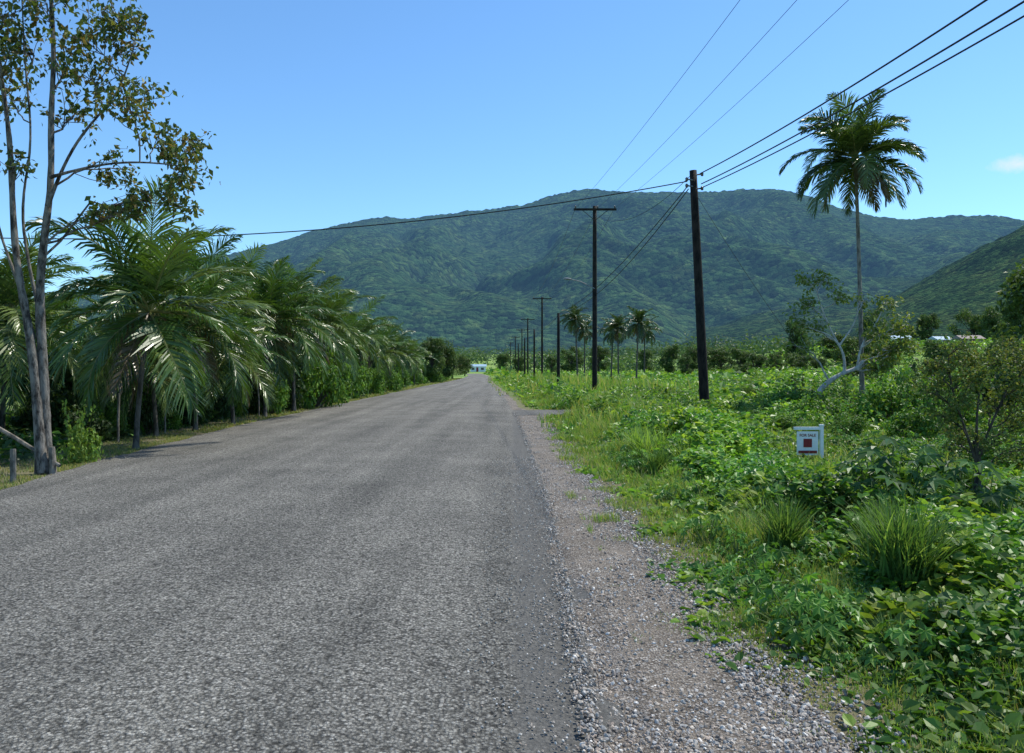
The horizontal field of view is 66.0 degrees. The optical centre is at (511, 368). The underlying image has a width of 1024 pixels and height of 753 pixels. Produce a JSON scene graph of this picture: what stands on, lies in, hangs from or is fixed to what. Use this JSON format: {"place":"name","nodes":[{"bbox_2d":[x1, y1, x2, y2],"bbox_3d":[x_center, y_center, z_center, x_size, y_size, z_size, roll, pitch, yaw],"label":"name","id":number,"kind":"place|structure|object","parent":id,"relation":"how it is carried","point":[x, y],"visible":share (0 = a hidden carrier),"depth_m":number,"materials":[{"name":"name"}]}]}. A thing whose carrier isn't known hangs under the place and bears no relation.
{"place":"outdoors","nodes":[
{"label":"outdoors","id":0,"kind":"place"},
{"bbox_2d":[0,374,624,752],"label":"road","id":1,"kind":"structure","parent":0,"point":[276,584],"depth_m":5.42,"materials":[{"name":"asphalt"}]},
{"bbox_2d":[31,275,930,354],"bbox_3d":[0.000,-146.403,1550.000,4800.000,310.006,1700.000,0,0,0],"label":"foothill","id":2,"kind":"structure","parent":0,"point":[841,318],"depth_m":1173.51,"materials":[{"name":"plant"}]},
{"bbox_2d":[0,346,1023,752],"bbox_3d":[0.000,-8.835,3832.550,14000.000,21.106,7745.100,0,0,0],"label":"ground","id":3,"kind":"structure","parent":0,"point":[832,714],"depth_m":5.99,"materials":[{"name":"green plant"}]},
{"bbox_2d":[7,364,83,436],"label":"bush","id":4,"kind":"object","parent":3,"relation":"on","point":[25,420],"visible":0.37,"depth_m":17.86,"materials":[{"name":"green plant"}]},
{"bbox_2d":[0,224,110,440],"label":"palm tree","id":5,"kind":"object","parent":3,"relation":"on","point":[11,323],"visible":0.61,"depth_m":17.01,"materials":[{"name":"green plant"}]},
{"bbox_2d":[56,399,103,464],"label":"bush","id":6,"kind":"object","parent":3,"relation":"on","point":[78,444],"visible":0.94,"depth_m":13.30,"materials":[{"name":"green plant"}]},
{"bbox_2d":[59,390,112,443],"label":"bush","id":7,"kind":"object","parent":3,"relation":"on","point":[97,425],"visible":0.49,"depth_m":16.85,"materials":[{"name":"green plant"}]},
{"bbox_2d":[47,306,144,418],"bbox_3d":[-10.781,0.305,19.885,2.175,3.985,2.723,0,0,-3],"label":"bush","id":8,"kind":"object","parent":3,"relation":"on","point":[68,382],"visible":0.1,"depth_m":19.07,"materials":[{"name":"green plant"}]},
{"bbox_2d":[83,397,130,439],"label":"bush","id":9,"kind":"object","parent":3,"relation":"on","point":[110,416],"visible":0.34,"depth_m":17.91,"materials":[{"name":"green plant"}]},
{"bbox_2d":[0,0,220,474],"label":"tree","id":10,"kind":"object","parent":3,"relation":"on","point":[37,358],"visible":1,"depth_m":12.04,"materials":[{"name":"green plant"}]},
{"bbox_2d":[126,381,163,434],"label":"bush","id":11,"kind":"object","parent":3,"relation":"on","point":[146,417],"visible":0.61,"depth_m":19.03,"materials":[{"name":"green plant"}]},
{"bbox_2d":[76,298,219,436],"bbox_3d":[-8.489,-0.066,18.606,3.219,3.561,3.145,0,0,-29],"label":"palm tree","id":12,"kind":"object","parent":3,"relation":"on","point":[132,390],"visible":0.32,"depth_m":18.27,"materials":[{"name":"green plant"}]},
{"bbox_2d":[25,175,275,449],"bbox_3d":[-7.441,-0.964,15.889,4.761,5.356,4.959,0,0,0],"label":"palm tree","id":13,"kind":"object","parent":3,"relation":"on","point":[147,281],"visible":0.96,"depth_m":15.19,"materials":[{"name":"green plant"}]},
{"bbox_2d":[84,232,236,394],"bbox_3d":[-10.002,-1.204,22.733,4.234,5.836,4.649,0,0,-23],"label":"palm tree","id":14,"kind":"object","parent":3,"relation":"on","point":[105,277],"visible":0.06,"depth_m":22.44,"materials":[{"name":"green plant"}]},
{"bbox_2d":[148,393,181,430],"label":"bush","id":15,"kind":"object","parent":3,"relation":"on","point":[175,419],"visible":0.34,"depth_m":20.74,"materials":[{"name":"green plant"}]},
{"bbox_2d":[104,245,277,430],"bbox_3d":[-8.219,-0.779,20.204,3.756,4.985,3.911,0,0,-41],"label":"palm tree","id":16,"kind":"object","parent":3,"relation":"on","point":[212,282],"visible":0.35,"depth_m":20.05,"materials":[{"name":"green plant"}]},
{"bbox_2d":[133,232,255,349],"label":"palm tree","id":17,"kind":"object","parent":3,"relation":"on","point":[229,263],"visible":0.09,"depth_m":26.71,"materials":[{"name":"green plant"}]},
{"bbox_2d":[179,397,213,425],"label":"bush","id":18,"kind":"object","parent":3,"relation":"on","point":[206,413],"visible":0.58,"depth_m":22.35,"materials":[{"name":"green plant"}]},
{"bbox_2d":[210,385,238,419],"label":"bush","id":19,"kind":"object","parent":3,"relation":"on","point":[222,407],"visible":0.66,"depth_m":24.74,"materials":[{"name":"green plant"}]},
{"bbox_2d":[156,283,295,423],"bbox_3d":[-8.399,-0.319,22.790,3.565,4.068,3.915,0,0,26],"label":"palm tree","id":20,"kind":"object","parent":3,"relation":"on","point":[223,367],"visible":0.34,"depth_m":22.30,"materials":[{"name":"green plant"}]},
{"bbox_2d":[204,241,294,354],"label":"palm tree","id":21,"kind":"object","parent":3,"relation":"on","point":[250,264],"visible":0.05,"depth_m":31.00,"materials":[{"name":"green plant"}]},
{"bbox_2d":[242,369,267,414],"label":"bush","id":22,"kind":"object","parent":3,"relation":"on","point":[253,400],"visible":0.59,"depth_m":27.38,"materials":[{"name":"green plant"}]},
{"bbox_2d":[220,313,300,411],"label":"palm tree","id":23,"kind":"object","parent":3,"relation":"on","point":[253,377],"visible":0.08,"depth_m":27.97,"materials":[{"name":"green plant"}]},
{"bbox_2d":[241,343,308,408],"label":"bush","id":24,"kind":"object","parent":3,"relation":"on","point":[300,381],"visible":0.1,"depth_m":30.25,"materials":[{"name":"green plant"}]},
{"bbox_2d":[262,365,290,414],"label":"bush","id":25,"kind":"object","parent":3,"relation":"on","point":[280,402],"visible":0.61,"depth_m":27.40,"materials":[{"name":"green plant"}]},
{"bbox_2d":[216,255,343,417],"bbox_3d":[-7.985,-1.045,25.963,5.031,5.517,4.165,0,0,-29],"label":"palm tree","id":26,"kind":"object","parent":3,"relation":"on","point":[269,296],"visible":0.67,"depth_m":25.59,"materials":[{"name":"green plant"}]},
{"bbox_2d":[246,257,355,410],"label":"palm tree","id":27,"kind":"object","parent":3,"relation":"on","point":[324,336],"visible":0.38,"depth_m":29.44,"materials":[{"name":"green plant"}]},
{"bbox_2d":[298,341,344,408],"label":"bush","id":28,"kind":"object","parent":3,"relation":"on","point":[319,388],"visible":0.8,"depth_m":31.70,"materials":[{"name":"green plant"}]},
{"bbox_2d":[287,275,376,405],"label":"palm tree","id":29,"kind":"object","parent":3,"relation":"on","point":[335,301],"visible":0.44,"depth_m":33.62,"materials":[{"name":"green plant"}]},
{"bbox_2d":[317,350,355,402],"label":"bush","id":30,"kind":"object","parent":3,"relation":"on","point":[346,374],"visible":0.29,"depth_m":36.17,"materials":[{"name":"green plant"}]},
{"bbox_2d":[300,295,373,383],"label":"palm tree","id":31,"kind":"object","parent":3,"relation":"on","point":[347,317],"visible":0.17,"depth_m":38.53,"materials":[{"name":"green plant"}]},
{"bbox_2d":[346,355,372,398],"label":"bush","id":32,"kind":"object","parent":3,"relation":"on","point":[362,384],"visible":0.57,"depth_m":41.68,"materials":[{"name":"green plant"}]},
{"bbox_2d":[329,295,403,395],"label":"palm tree","id":33,"kind":"object","parent":3,"relation":"on","point":[370,326],"visible":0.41,"depth_m":45.02,"materials":[{"name":"green plant"}]},
{"bbox_2d":[363,358,387,394],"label":"bush","id":34,"kind":"object","parent":3,"relation":"on","point":[377,379],"visible":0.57,"depth_m":47.60,"materials":[{"name":"green plant"}]},
{"bbox_2d":[369,358,404,391],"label":"bush","id":35,"kind":"object","parent":3,"relation":"on","point":[393,383],"visible":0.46,"depth_m":54.51,"materials":[{"name":"green plant"}]},
{"bbox_2d":[362,323,415,391],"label":"palm tree","id":36,"kind":"object","parent":3,"relation":"on","point":[388,354],"visible":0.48,"depth_m":50.59,"materials":[{"name":"green plant"}]},
{"bbox_2d":[367,318,426,377],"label":"palm tree","id":37,"kind":"object","parent":3,"relation":"on","point":[403,346],"visible":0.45,"depth_m":57.77,"materials":[{"name":"green plant"}]},
{"bbox_2d":[393,339,427,386],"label":"palm tree","id":38,"kind":"object","parent":3,"relation":"on","point":[410,354],"visible":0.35,"depth_m":65.84,"materials":[{"name":"green plant"}]},
{"bbox_2d":[419,336,445,382],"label":"tree","id":39,"kind":"object","parent":3,"relation":"on","point":[434,346],"visible":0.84,"depth_m":87.31,"materials":[{"name":"green plant"}]},
{"bbox_2d":[427,338,458,381],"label":"tree","id":40,"kind":"object","parent":3,"relation":"on","point":[448,353],"visible":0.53,"depth_m":94.69,"materials":[{"name":"green plant"}]},
{"bbox_2d":[437,354,471,376],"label":"tree","id":41,"kind":"object","parent":3,"relation":"on","point":[464,364],"visible":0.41,"depth_m":119.43,"materials":[{"name":"green plant"}]},
{"bbox_2d":[0,336,1023,752],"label":"undergrowth","id":42,"kind":"object","parent":3,"relation":"on","point":[728,436],"visible":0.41,"depth_m":6.43,"materials":[{"name":"green plant"}]},
{"bbox_2d":[560,346,583,370],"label":"tree","id":43,"kind":"object","parent":3,"relation":"on","point":[569,357],"visible":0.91,"depth_m":199.12,"materials":[{"name":"green plant"}]},
{"bbox_2d":[560,304,591,375],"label":"palm tree","id":44,"kind":"object","parent":3,"relation":"on","point":[576,321],"visible":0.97,"depth_m":104.67,"materials":[{"name":"green plant"}]},
{"bbox_2d":[563,206,616,389],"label":"utility pole","id":45,"kind":"object","parent":3,"relation":"on","point":[594,209],"visible":0.98,"depth_m":49.87,"materials":[{"name":"brown wood"}]},
{"bbox_2d":[588,345,609,370],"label":"tree","id":46,"kind":"object","parent":3,"relation":"on","point":[602,354],"visible":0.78,"depth_m":229.29,"materials":[{"name":"green plant"}]},
{"bbox_2d":[600,313,631,374],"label":"palm tree","id":47,"kind":"object","parent":3,"relation":"on","point":[618,329],"visible":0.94,"depth_m":109.77,"materials":[{"name":"green plant"}]},
{"bbox_2d":[297,329,966,371],"bbox_3d":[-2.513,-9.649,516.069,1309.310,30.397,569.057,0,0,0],"label":"distant woods","id":48,"kind":"object","parent":3,"relation":"on","point":[626,356],"visible":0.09,"depth_m":396.95,"materials":[{"name":"green plant"}]},
{"bbox_2d":[620,306,658,378],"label":"palm tree","id":49,"kind":"object","parent":3,"relation":"on","point":[639,326],"visible":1,"depth_m":99.60,"materials":[{"name":"green plant"}]},
{"bbox_2d":[622,422,676,460],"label":"grass clump","id":50,"kind":"object","parent":3,"relation":"on","point":[647,440],"visible":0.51,"depth_m":12.88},
{"bbox_2d":[640,446,678,473],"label":"grass clump","id":51,"kind":"object","parent":3,"relation":"on","point":[659,460],"visible":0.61,"depth_m":11.48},
{"bbox_2d":[657,343,681,373],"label":"tree","id":52,"kind":"object","parent":3,"relation":"on","point":[669,354],"visible":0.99,"depth_m":159.38,"materials":[{"name":"green plant"}]},
{"bbox_2d":[656,473,708,502],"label":"broadleaf plant","id":53,"kind":"object","parent":3,"relation":"on","point":[686,492],"visible":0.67,"depth_m":9.30,"materials":[{"name":"green plant"}]},
{"bbox_2d":[685,170,708,405],"bbox_3d":[7.242,-2.966,30.797,1.015,9.567,0.405,0,0,0],"label":"utility pole","id":54,"kind":"object","parent":3,"relation":"on","point":[701,335],"visible":0.98,"depth_m":30.66,"materials":[{"name":"brown wood"}]},
{"bbox_2d":[0,181,686,238],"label":"overhead wire","id":55,"kind":"object","parent":54,"relation":"attached to","point":[416,220],"visible":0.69,"depth_m":30.46,"materials":[{"name":"metal"}]},
{"bbox_2d":[700,0,987,173],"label":"overhead wire","id":56,"kind":"object","parent":54,"relation":"attached to","point":[939,30],"visible":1,"depth_m":18.46,"materials":[{"name":"metal"}]},
{"bbox_2d":[699,15,1023,188],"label":"overhead wire","id":57,"kind":"object","parent":54,"relation":"attached to","point":[988,36],"visible":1,"depth_m":18.23,"materials":[{"name":"metal"}]},
{"bbox_2d":[701,0,1023,183],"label":"overhead wire","id":58,"kind":"object","parent":54,"relation":"attached to","point":[969,34],"visible":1,"depth_m":17.88,"materials":[{"name":"metal"}]},
{"bbox_2d":[678,514,738,544],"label":"broadleaf plant","id":59,"kind":"object","parent":3,"relation":"on","point":[691,523],"visible":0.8,"depth_m":7.18,"materials":[{"name":"green plant"}]},
{"bbox_2d":[706,345,741,370],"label":"tree","id":60,"kind":"object","parent":3,"relation":"on","point":[718,353],"visible":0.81,"depth_m":188.95,"materials":[{"name":"green plant"}]},
{"bbox_2d":[712,530,756,554],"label":"broadleaf plant","id":61,"kind":"object","parent":3,"relation":"on","point":[741,543],"visible":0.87,"depth_m":6.72,"materials":[{"name":"green plant"}]},
{"bbox_2d":[714,553,822,602],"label":"broadleaf plant","id":62,"kind":"object","parent":3,"relation":"on","point":[757,574],"visible":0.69,"depth_m":5.50,"materials":[{"name":"green plant"}]},
{"bbox_2d":[725,538,812,581],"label":"broadleaf plant","id":63,"kind":"object","parent":3,"relation":"on","point":[773,554],"visible":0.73,"depth_m":5.95,"materials":[{"name":"green plant"}]},
{"bbox_2d":[727,490,832,563],"bbox_3d":[2.275,1.309,6.607,0.967,0.623,0.767,0,0,11],"label":"grass clump","id":64,"kind":"object","parent":3,"relation":"on","point":[780,532],"visible":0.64,"depth_m":6.53,"materials":[{"name":"plant"}]},
{"bbox_2d":[767,378,816,405],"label":"bush","id":65,"kind":"object","parent":3,"relation":"on","point":[795,396],"visible":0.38,"depth_m":25.57,"materials":[{"name":"green plant"}]},
{"bbox_2d":[782,320,812,366],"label":"tree","id":66,"kind":"object","parent":3,"relation":"on","point":[795,335],"visible":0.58,"depth_m":208.89,"materials":[{"name":"green plant"}]},
{"bbox_2d":[742,580,853,645],"bbox_3d":[1.744,1.469,4.830,0.580,0.340,0.623,0,0,-32],"label":"broadleaf plant","id":67,"kind":"object","parent":3,"relation":"on","point":[814,608],"visible":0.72,"depth_m":4.73,"materials":[{"name":"green plant"}]},
{"bbox_2d":[783,352,813,369],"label":"tree","id":68,"kind":"object","parent":3,"relation":"on","point":[801,361],"visible":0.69,"depth_m":148.48,"materials":[{"name":"green plant"}]},
{"bbox_2d":[793,424,823,457],"bbox_3d":[5.273,1.326,14.000,0.528,0.670,0.070,0,0,0],"label":"for sale sign","id":69,"kind":"object","parent":3,"relation":"on","point":[807,441],"visible":1,"depth_m":13.99,"materials":[{"name":"white paint"}]},
{"bbox_2d":[755,572,864,624],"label":"broadleaf plant","id":70,"kind":"object","parent":3,"relation":"on","point":[847,594],"visible":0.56,"depth_m":4.84,"materials":[{"name":"green plant"}]},
{"bbox_2d":[764,595,865,647],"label":"broadleaf plant","id":71,"kind":"object","parent":3,"relation":"on","point":[792,628],"visible":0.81,"depth_m":4.50,"materials":[{"name":"green plant"}]},
{"bbox_2d":[788,383,850,425],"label":"bush","id":72,"kind":"object","parent":3,"relation":"on","point":[807,398],"visible":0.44,"depth_m":22.05,"materials":[{"name":"green plant"}]},
{"bbox_2d":[784,477,858,529],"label":"broadleaf plant","id":73,"kind":"object","parent":3,"relation":"on","point":[809,497],"visible":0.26,"depth_m":7.83,"materials":[{"name":"green plant"}]},
{"bbox_2d":[804,372,850,401],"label":"bush","id":74,"kind":"object","parent":3,"relation":"on","point":[827,389],"visible":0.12,"depth_m":26.78,"materials":[{"name":"green plant"}]},
{"bbox_2d":[816,334,849,362],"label":"tree","id":75,"kind":"object","parent":3,"relation":"on","point":[824,341],"visible":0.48,"depth_m":188.97,"materials":[{"name":"green plant"}]},
{"bbox_2d":[812,375,872,416],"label":"bush","id":76,"kind":"object","parent":3,"relation":"on","point":[840,393],"visible":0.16,"depth_m":25.02,"materials":[{"name":"green plant"}]},
{"bbox_2d":[825,405,870,437],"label":"bush","id":77,"kind":"object","parent":3,"relation":"on","point":[854,425],"visible":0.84,"depth_m":18.34,"materials":[{"name":"green plant"}]},
{"bbox_2d":[830,333,869,368],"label":"tree","id":78,"kind":"object","parent":3,"relation":"on","point":[848,342],"visible":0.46,"depth_m":139.76,"materials":[{"name":"green plant"}]},
{"bbox_2d":[826,637,878,667],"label":"broadleaf plant","id":79,"kind":"object","parent":3,"relation":"on","point":[834,657],"visible":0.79,"depth_m":4.26,"materials":[{"name":"green plant"}]},
{"bbox_2d":[778,88,927,399],"bbox_3d":[12.214,-4.015,27.931,5.200,11.447,4.419,0,0,-30],"label":"palm tree","id":80,"kind":"object","parent":3,"relation":"on","point":[856,136],"visible":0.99,"depth_m":27.53,"materials":[{"name":"green plant"}]},
{"bbox_2d":[782,269,926,395],"bbox_3d":[11.266,-1.225,26.060,4.770,4.281,2.012,0,0,0],"label":"tree","id":81,"kind":"object","parent":3,"relation":"on","point":[889,351],"visible":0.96,"depth_m":25.97,"materials":[{"name":"green plant"}]},
{"bbox_2d":[831,493,913,528],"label":"grass clump","id":82,"kind":"object","parent":3,"relation":"on","point":[880,505],"visible":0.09,"depth_m":6.77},
{"bbox_2d":[855,307,893,347],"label":"tree","id":83,"kind":"object","parent":3,"relation":"on","point":[874,314],"visible":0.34,"depth_m":179.60,"materials":[{"name":"green plant"}]},
{"bbox_2d":[825,503,942,580],"bbox_3d":[2.737,1.307,5.781,0.776,0.630,0.978,0,0,-7],"label":"grass clump","id":84,"kind":"object","parent":3,"relation":"on","point":[863,538],"visible":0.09,"depth_m":5.81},
{"bbox_2d":[824,435,968,526],"bbox_3d":[3.774,1.157,7.661,1.455,1.033,1.452,0,0,0],"label":"broadleaf plant","id":85,"kind":"object","parent":3,"relation":"on","point":[898,481],"visible":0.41,"depth_m":7.53,"materials":[{"name":"green plant"}]},
{"bbox_2d":[851,355,943,422],"bbox_3d":[10.953,0.770,22.114,2.350,2.312,1.777,0,0,39],"label":"bush","id":86,"kind":"object","parent":3,"relation":"on","point":[885,400],"visible":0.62,"depth_m":22.16,"materials":[{"name":"green plant"}]},
{"bbox_2d":[829,486,996,590],"bbox_3d":[2.743,1.224,5.518,1.239,0.798,0.983,0,0,36],"label":"grass clump","id":87,"kind":"object","parent":3,"relation":"on","point":[898,558],"visible":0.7,"depth_m":5.46,"materials":[{"name":"plant"}]},
{"bbox_2d":[879,388,952,440],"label":"bush","id":88,"kind":"object","parent":3,"relation":"on","point":[915,422],"visible":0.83,"depth_m":17.92,"materials":[{"name":"green plant"}]},
{"bbox_2d":[862,613,980,675],"bbox_3d":[2.163,1.480,4.241,0.610,0.318,0.564,0,0,0],"label":"broadleaf plant","id":89,"kind":"object","parent":3,"relation":"on","point":[895,632],"visible":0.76,"depth_m":4.17,"materials":[{"name":"green plant"}]},
{"bbox_2d":[915,312,942,341],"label":"tree","id":90,"kind":"object","parent":3,"relation":"on","point":[927,322],"visible":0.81,"depth_m":229.16,"materials":[{"name":"green plant"}]},
{"bbox_2d":[921,338,950,365],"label":"tree","id":91,"kind":"object","parent":3,"relation":"on","point":[932,348],"visible":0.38,"depth_m":129.23,"materials":[{"name":"green plant"}]},
{"bbox_2d":[908,347,966,395],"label":"bush","id":92,"kind":"object","parent":3,"relation":"on","point":[913,366],"visible":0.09,"depth_m":23.82,"materials":[{"name":"green plant"}]},
{"bbox_2d":[918,374,994,434],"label":"bush","id":93,"kind":"object","parent":3,"relation":"on","point":[934,403],"visible":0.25,"depth_m":18.87,"materials":[{"name":"green plant"}]},
{"bbox_2d":[897,592,1023,660],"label":"broadleaf plant","id":94,"kind":"object","parent":3,"relation":"on","point":[960,603],"visible":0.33,"depth_m":4.36,"materials":[{"name":"green plant"}]},
{"bbox_2d":[903,330,1023,489],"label":"shrub","id":95,"kind":"object","parent":3,"relation":"on","point":[977,452],"visible":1,"depth_m":10.19,"materials":[{"name":"green plant"}]},
{"bbox_2d":[946,307,986,339],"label":"tree","id":96,"kind":"object","parent":3,"relation":"on","point":[974,325],"visible":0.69,"depth_m":238.21,"materials":[{"name":"green plant"}]},
{"bbox_2d":[916,459,1023,514],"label":"broadleaf plant","id":97,"kind":"object","parent":3,"relation":"on","point":[986,495],"visible":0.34,"depth_m":7.47,"materials":[{"name":"green plant"}]},
{"bbox_2d":[955,425,1023,467],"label":"bush","id":98,"kind":"object","parent":3,"relation":"on","point":[968,457],"visible":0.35,"depth_m":12.78,"materials":[{"name":"green plant"}]},
{"bbox_2d":[962,335,1023,411],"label":"bush","id":99,"kind":"object","parent":3,"relation":"on","point":[1001,377],"visible":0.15,"depth_m":22.43,"materials":[{"name":"green plant"}]},
{"bbox_2d":[979,305,1008,341],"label":"tree","id":100,"kind":"object","parent":3,"relation":"on","point":[990,317],"visible":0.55,"depth_m":218.85,"materials":[{"name":"green plant"}]},
{"bbox_2d":[985,258,1023,376],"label":"tree","id":101,"kind":"object","parent":3,"relation":"on","point":[1014,283],"visible":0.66,"depth_m":32.37,"materials":[{"name":"green plant"}]},
{"bbox_2d":[999,299,1023,336],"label":"tree","id":102,"kind":"object","parent":3,"relation":"on","point":[1007,318],"visible":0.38,"depth_m":198.58,"materials":[{"name":"green plant"}]},
{"bbox_2d":[0,0,1023,296],"label":"sky","id":103,"kind":"structure","parent":0,"point":[322,114],"materials":[{"name":"blue"}]},
{"bbox_2d":[73,188,1023,353],"bbox_3d":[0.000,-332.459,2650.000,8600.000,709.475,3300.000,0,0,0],"label":"mountain","id":104,"kind":"structure","parent":0,"point":[478,281],"depth_m":1814.62,"materials":[{"name":"plant"}]},
{"bbox_2d":[483,374,851,752],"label":"gravel shoulder","id":105,"kind":"object","parent":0,"point":[658,631],"visible":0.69,"depth_m":4.59},
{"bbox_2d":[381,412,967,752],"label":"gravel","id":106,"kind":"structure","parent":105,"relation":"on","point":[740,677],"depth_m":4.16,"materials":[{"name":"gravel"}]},
{"bbox_2d":[847,225,1023,340],"bbox_3d":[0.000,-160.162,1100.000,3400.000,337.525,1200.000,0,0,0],"label":"hill","id":107,"kind":"structure","parent":0,"point":[973,281],"depth_m":975.66,"materials":[{"name":"plant"}]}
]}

